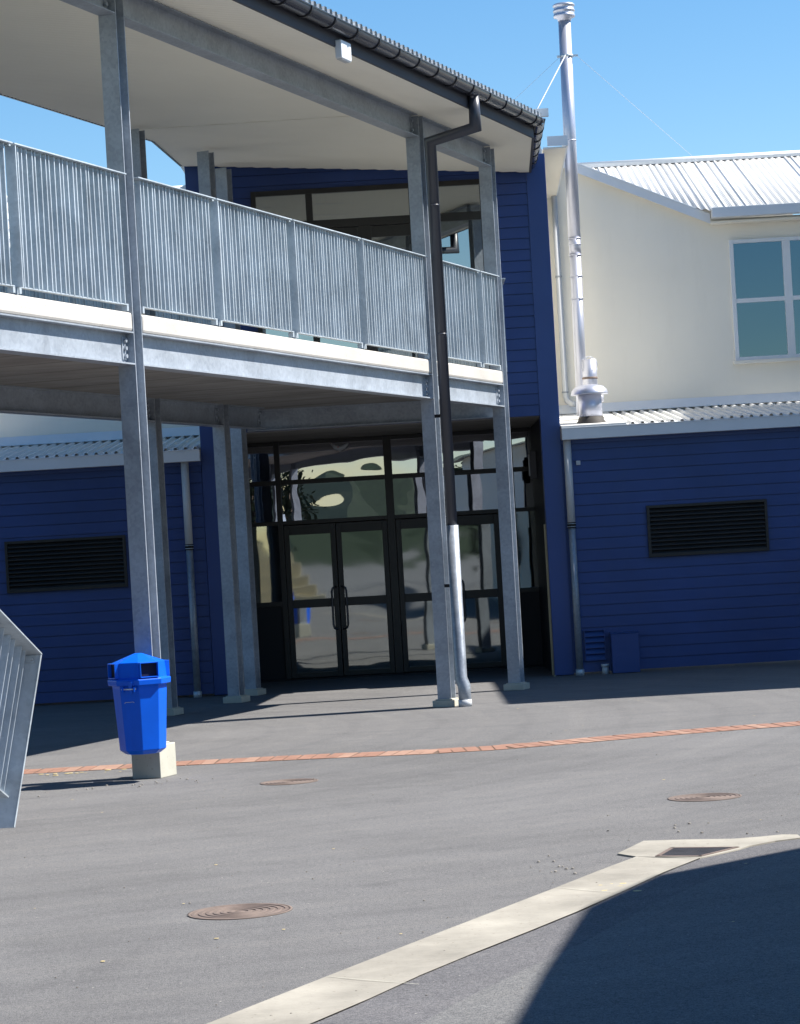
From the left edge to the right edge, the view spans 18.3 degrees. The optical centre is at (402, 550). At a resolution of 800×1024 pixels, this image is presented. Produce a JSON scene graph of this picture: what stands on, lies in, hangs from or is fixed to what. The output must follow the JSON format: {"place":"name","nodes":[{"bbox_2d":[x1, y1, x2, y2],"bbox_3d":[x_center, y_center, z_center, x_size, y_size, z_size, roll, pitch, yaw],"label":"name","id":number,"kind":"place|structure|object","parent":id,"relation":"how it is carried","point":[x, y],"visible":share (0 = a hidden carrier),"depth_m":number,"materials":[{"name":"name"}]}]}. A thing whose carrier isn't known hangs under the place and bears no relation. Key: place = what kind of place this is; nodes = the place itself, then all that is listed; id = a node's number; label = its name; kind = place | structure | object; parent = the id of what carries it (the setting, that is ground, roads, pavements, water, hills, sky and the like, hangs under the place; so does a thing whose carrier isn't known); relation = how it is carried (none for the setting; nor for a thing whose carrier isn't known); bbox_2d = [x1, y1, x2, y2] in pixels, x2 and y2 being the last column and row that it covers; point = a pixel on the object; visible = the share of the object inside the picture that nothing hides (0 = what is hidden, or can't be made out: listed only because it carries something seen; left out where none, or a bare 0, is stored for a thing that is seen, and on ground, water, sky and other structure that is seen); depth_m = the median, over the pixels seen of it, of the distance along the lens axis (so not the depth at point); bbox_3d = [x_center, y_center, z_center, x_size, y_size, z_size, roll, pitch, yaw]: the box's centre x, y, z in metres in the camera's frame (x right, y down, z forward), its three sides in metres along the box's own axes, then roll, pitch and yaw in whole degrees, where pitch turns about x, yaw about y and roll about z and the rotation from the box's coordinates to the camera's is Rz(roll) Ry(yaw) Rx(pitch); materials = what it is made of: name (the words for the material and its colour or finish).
{"place":"outdoors","nodes":[
{"label":"outdoors","id":0,"kind":"place"},
{"bbox_2d":[0,660,799,1023],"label":"ground","id":1,"kind":"structure","parent":0,"point":[104,874],"depth_m":15.82,"materials":[{"name":"grey asphalt"}]},
{"bbox_2d":[187,903,292,919],"bbox_3d":[-0.785,1.745,12.020,0.510,0.004,0.510,-3,0,0],"label":"manhole cover","id":2,"kind":"object","parent":1,"relation":"on","point":[240,911],"visible":1,"depth_m":12.01,"materials":[{"name":"metal"}]},
{"bbox_2d":[0,0,548,778],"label":"veranda","id":3,"kind":"object","parent":1,"relation":"on","point":[132,298],"visible":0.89,"depth_m":24.58,"materials":[{"name":"metal"}]},
{"bbox_2d":[0,610,41,827],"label":"stair balustrade","id":4,"kind":"object","parent":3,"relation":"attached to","point":[20,657],"visible":1,"depth_m":15.11,"materials":[{"name":"grey metal"}]},
{"bbox_2d":[107,653,170,754],"bbox_3d":[-2.064,1.203,19.600,0.462,0.790,0.462,-3,0,-28],"label":"rubbish bin","id":5,"kind":"object","parent":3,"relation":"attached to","point":[137,682],"visible":1,"depth_m":19.44,"materials":[{"name":"blue plastic"}]},
{"bbox_2d":[260,778,317,784],"bbox_3d":[-0.856,1.749,18.800,0.444,0.004,0.444,-3,0,0],"label":"manhole cover","id":6,"kind":"object","parent":1,"relation":"on","point":[291,781],"visible":1,"depth_m":18.78,"materials":[{"name":"metal"}]},
{"bbox_2d":[38,708,746,961],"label":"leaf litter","id":7,"kind":"object","parent":1,"relation":"on","point":[334,848],"visible":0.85,"depth_m":12.39,"materials":[{"name":"brown plant"}]},
{"bbox_2d":[0,2,799,703],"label":"school building","id":8,"kind":"structure","parent":1,"relation":"on","point":[652,326],"depth_m":31.64,"materials":[{"name":"blue paint"}]},
{"bbox_2d":[284,523,343,678],"bbox_3d":[-1.227,0.694,34.353,0.710,2.115,0.124,-3,0,0],"label":"door","id":9,"kind":"structure","parent":8,"relation":"in","point":[310,550],"depth_m":34.39,"materials":[{"name":"black glass"}]},
{"bbox_2d":[336,520,394,675],"bbox_3d":[-0.508,0.653,34.353,0.710,2.115,0.124,-3,0,0],"label":"door","id":10,"kind":"structure","parent":8,"relation":"in","point":[362,547],"depth_m":34.39,"materials":[{"name":"black glass"}]},
{"bbox_2d":[250,179,489,368],"bbox_3d":[-0.371,-3.324,31.447,2.960,2.600,0.050,-3,0,0],"label":"window frame","id":11,"kind":"structure","parent":8,"relation":"in","point":[359,210],"depth_m":31.45,"materials":[{"name":"black glass"}]},
{"bbox_2d":[395,518,446,671],"bbox_3d":[0.320,0.605,34.390,0.710,2.115,0.050,-3,0,0],"label":"door","id":12,"kind":"structure","parent":8,"relation":"in","point":[413,555],"depth_m":34.39,"materials":[{"name":"black glass"}]},
{"bbox_2d":[457,514,506,668],"bbox_3d":[1.038,0.564,34.353,0.707,2.115,0.124,-3,0,0],"label":"door","id":13,"kind":"structure","parent":8,"relation":"in","point":[479,536],"depth_m":34.39,"materials":[{"name":"black glass"}]},
{"bbox_2d":[728,236,799,364],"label":"window","id":14,"kind":"structure","parent":8,"relation":"in","point":[765,272],"depth_m":33.97,"materials":[{"name":"glass"}]},
{"bbox_2d":[32,723,797,773],"bbox_3d":[-0.384,1.724,21.219,12.055,0.001,1.250,-3,0,-3],"label":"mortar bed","id":15,"kind":"object","parent":1,"relation":"on","point":[436,752],"visible":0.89,"depth_m":20.93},
{"bbox_2d":[24,721,799,773],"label":"brick edging","id":16,"kind":"object","parent":15,"relation":"on","point":[501,746],"visible":0.89,"depth_m":21.08,"materials":[{"name":"brick"}]},
{"bbox_2d":[207,834,799,1023],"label":"drainage channel","id":17,"kind":"object","parent":1,"relation":"on","point":[316,1000],"visible":1,"depth_m":10.77,"materials":[{"name":"concrete"}]},
{"bbox_2d":[328,887,618,983],"bbox_3d":[0.395,1.670,10.933,0.463,0.001,2.553,-3,0,25],"label":"channel joint","id":18,"kind":"object","parent":17,"relation":"on","point":[413,983],"visible":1,"depth_m":9.89,"materials":[{"name":"concrete"}]},
{"bbox_2d":[656,846,738,856],"bbox_3d":[1.565,1.601,13.214,0.385,0.003,0.369,-3,0,21],"label":"drain grate","id":19,"kind":"object","parent":17,"relation":"on","point":[686,851],"visible":1,"depth_m":13.23,"materials":[{"name":"metal"}]},
{"bbox_2d":[313,839,799,1023],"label":"asphalt band","id":20,"kind":"object","parent":1,"relation":"on","point":[444,987],"visible":1,"depth_m":10.38,"materials":[{"name":"grey asphalt"}]},
{"bbox_2d":[421,849,799,1023],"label":"asphalt patch","id":21,"kind":"object","parent":1,"relation":"on","point":[694,955],"visible":1,"depth_m":9.73,"materials":[{"name":"grey asphalt"}]},
{"bbox_2d":[667,793,741,801],"bbox_3d":[1.948,1.588,16.010,0.476,0.004,0.476,-3,0,0],"label":"manhole cover","id":22,"kind":"object","parent":1,"relation":"on","point":[698,797],"visible":1,"depth_m":15.99,"materials":[{"name":"metal"}]},
{"bbox_2d":[0,0,799,214],"label":"sky","id":23,"kind":"structure","parent":0,"point":[717,77],"materials":[{"name":"blue"}]},
{"bbox_2d":[24,674,798,1015],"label":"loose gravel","id":24,"kind":"structure","parent":0,"point":[498,872],"depth_m":13.93,"materials":[{"name":"grey gravel"}]}
]}

